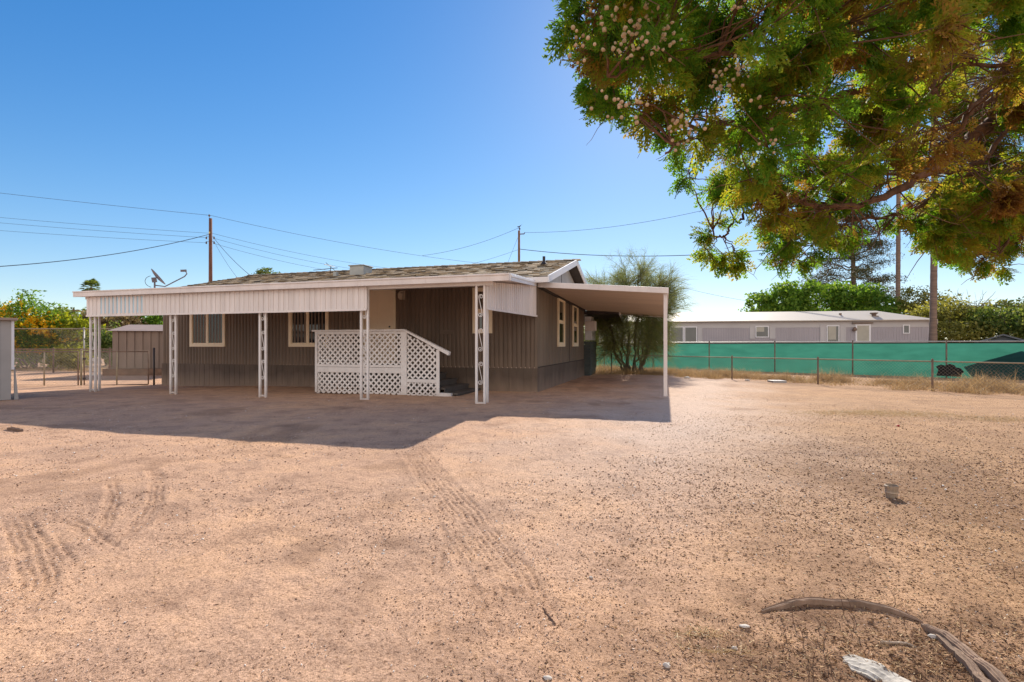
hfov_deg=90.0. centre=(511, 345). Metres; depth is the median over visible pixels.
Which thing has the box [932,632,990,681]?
branch
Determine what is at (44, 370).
chain link gate
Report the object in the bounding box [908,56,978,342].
fan palm
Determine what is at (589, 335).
rear window
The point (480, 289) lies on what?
window
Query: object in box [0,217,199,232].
overhead wire
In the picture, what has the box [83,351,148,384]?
chain link gate
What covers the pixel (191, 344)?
window
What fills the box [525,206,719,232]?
overhead wire
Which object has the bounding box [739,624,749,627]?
stone
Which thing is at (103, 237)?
overhead wire
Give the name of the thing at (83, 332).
tall fence
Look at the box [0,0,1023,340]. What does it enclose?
sky
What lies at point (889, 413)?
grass
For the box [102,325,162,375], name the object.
garden shed
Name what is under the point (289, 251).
overhead wire
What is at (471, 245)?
overhead wire
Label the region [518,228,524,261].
utility pole
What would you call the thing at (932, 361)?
chain link fence
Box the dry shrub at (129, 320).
[72,308,147,365]
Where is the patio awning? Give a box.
[72,273,536,403]
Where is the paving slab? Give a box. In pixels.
[767,380,786,382]
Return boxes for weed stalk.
[952,603,961,639]
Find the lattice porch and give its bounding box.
[312,329,479,395]
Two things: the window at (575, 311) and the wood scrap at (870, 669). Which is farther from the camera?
the window at (575, 311)
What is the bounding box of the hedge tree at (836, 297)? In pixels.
[738,279,910,314]
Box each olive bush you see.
[904,293,1015,342]
[962,301,1023,340]
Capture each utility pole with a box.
[205,214,214,281]
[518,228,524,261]
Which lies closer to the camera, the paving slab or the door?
the door
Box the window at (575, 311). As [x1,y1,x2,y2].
[572,305,578,346]
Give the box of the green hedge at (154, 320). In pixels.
[134,315,162,324]
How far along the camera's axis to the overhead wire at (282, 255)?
51.86 m
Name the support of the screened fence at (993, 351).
on the ground at (228, 587)
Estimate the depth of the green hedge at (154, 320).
32.20 m
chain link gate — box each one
[11,351,78,385]
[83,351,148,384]
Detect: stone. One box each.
[543,675,551,679]
[663,662,670,667]
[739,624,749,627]
[927,634,936,638]
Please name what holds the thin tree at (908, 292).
on the ground at (228, 587)
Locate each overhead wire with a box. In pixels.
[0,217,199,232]
[0,230,202,242]
[0,234,208,266]
[3,193,202,214]
[6,223,204,237]
[210,215,473,262]
[213,233,383,267]
[218,239,344,267]
[422,227,519,255]
[521,231,902,255]
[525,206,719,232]
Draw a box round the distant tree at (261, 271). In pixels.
[251,267,279,274]
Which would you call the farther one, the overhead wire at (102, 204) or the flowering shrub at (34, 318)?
the overhead wire at (102, 204)
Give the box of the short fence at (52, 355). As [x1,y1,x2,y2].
[11,347,111,372]
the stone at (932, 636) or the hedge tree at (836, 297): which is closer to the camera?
the stone at (932, 636)
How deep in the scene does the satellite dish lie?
14.35 m
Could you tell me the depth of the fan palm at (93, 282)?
59.74 m
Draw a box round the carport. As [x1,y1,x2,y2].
[538,282,668,395]
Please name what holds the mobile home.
on the ground at (228, 587)
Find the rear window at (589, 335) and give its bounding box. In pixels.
[585,317,594,339]
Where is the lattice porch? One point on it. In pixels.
(437, 380)
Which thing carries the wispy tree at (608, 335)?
on the ground at (228, 587)
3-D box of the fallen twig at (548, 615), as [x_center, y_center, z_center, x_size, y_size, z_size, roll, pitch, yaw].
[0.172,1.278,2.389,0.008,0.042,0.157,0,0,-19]
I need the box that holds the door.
[365,290,392,363]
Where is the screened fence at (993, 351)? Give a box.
[596,340,1023,379]
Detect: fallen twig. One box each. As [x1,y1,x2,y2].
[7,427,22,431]
[542,607,555,624]
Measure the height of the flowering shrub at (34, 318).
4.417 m
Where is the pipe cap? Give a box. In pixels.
[884,483,898,498]
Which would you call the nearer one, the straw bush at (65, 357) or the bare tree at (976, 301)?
the straw bush at (65, 357)
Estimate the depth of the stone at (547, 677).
1.93 m
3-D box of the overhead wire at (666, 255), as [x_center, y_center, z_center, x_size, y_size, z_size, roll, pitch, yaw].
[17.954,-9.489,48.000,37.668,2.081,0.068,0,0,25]
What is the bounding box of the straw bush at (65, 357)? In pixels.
[47,344,88,370]
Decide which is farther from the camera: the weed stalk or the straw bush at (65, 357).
the straw bush at (65, 357)
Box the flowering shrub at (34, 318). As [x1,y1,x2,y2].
[0,289,87,368]
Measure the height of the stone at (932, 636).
0.016 m
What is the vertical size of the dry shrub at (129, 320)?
3.742 m
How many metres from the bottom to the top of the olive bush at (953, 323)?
5.044 m
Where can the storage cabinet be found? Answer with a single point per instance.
(6, 346)
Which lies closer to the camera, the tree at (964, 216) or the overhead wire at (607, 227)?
the tree at (964, 216)
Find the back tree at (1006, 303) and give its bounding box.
[927,296,1023,332]
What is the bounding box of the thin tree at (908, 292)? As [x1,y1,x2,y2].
[891,285,955,314]
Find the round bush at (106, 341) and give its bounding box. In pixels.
[82,320,120,367]
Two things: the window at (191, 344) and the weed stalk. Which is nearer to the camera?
the weed stalk
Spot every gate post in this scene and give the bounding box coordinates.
[80,349,81,384]
[153,348,154,384]
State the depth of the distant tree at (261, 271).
89.39 m
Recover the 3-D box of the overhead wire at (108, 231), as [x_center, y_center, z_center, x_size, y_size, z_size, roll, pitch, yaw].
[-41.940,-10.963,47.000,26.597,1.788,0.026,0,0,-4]
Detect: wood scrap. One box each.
[842,654,910,681]
[880,640,915,647]
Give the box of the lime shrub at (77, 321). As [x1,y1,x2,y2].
[31,307,106,367]
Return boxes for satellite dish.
[145,269,187,287]
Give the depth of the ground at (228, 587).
3.46 m
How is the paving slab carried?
on the ground at (228, 587)
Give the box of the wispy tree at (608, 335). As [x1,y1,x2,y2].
[584,245,696,371]
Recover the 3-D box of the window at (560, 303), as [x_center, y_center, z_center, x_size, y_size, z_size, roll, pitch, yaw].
[1.595,-0.750,16.528,0.055,1.600,1.100,0,0,17]
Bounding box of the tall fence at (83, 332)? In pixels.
[14,327,111,368]
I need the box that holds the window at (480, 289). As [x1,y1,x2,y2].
[472,287,491,332]
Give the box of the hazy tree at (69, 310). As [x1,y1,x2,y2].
[59,307,86,316]
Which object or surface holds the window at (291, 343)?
in the mobile home
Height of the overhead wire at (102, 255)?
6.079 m
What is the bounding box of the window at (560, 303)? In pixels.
[557,298,564,346]
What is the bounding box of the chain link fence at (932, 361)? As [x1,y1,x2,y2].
[596,354,1023,393]
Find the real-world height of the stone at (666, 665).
0.016 m
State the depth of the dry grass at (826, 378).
16.60 m
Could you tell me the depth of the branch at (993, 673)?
2.02 m
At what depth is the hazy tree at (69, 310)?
61.60 m
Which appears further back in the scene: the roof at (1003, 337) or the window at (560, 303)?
the roof at (1003, 337)
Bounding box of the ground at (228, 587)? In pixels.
[0,359,1023,681]
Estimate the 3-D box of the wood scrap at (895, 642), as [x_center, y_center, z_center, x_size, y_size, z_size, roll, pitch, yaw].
[1.617,1.264,2.148,0.134,0.044,0.015,0,0,14]
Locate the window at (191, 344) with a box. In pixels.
[189,314,224,346]
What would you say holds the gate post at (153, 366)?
on the ground at (228, 587)
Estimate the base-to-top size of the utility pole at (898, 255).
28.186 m
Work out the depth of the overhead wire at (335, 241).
52.22 m
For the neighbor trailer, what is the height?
3.270 m
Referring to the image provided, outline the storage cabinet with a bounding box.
[0,318,17,399]
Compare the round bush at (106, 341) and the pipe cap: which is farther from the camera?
the round bush at (106, 341)
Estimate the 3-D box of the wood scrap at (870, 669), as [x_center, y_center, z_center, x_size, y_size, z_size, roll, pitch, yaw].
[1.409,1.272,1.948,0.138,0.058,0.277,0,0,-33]
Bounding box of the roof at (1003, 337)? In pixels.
[981,334,1023,340]
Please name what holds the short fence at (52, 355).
on the ground at (228, 587)
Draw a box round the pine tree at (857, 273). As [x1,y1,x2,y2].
[789,200,915,307]
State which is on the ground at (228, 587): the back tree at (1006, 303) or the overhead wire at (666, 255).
the back tree at (1006, 303)
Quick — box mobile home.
[162,256,622,391]
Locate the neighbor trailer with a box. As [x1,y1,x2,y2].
[599,311,937,345]
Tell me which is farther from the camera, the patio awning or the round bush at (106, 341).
the round bush at (106, 341)
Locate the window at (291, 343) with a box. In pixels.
[288,311,328,346]
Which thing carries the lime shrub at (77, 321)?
on the ground at (228, 587)
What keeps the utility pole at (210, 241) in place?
on the ground at (228, 587)
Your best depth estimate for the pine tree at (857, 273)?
57.10 m
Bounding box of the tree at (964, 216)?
[542,0,1023,285]
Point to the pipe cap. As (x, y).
(891, 490)
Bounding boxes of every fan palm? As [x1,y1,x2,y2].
[79,278,99,290]
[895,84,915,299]
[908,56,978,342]
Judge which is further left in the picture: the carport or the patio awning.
the patio awning
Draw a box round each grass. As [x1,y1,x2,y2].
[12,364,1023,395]
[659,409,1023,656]
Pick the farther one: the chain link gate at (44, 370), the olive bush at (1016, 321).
the olive bush at (1016, 321)
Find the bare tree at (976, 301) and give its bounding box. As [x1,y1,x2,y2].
[955,291,996,309]

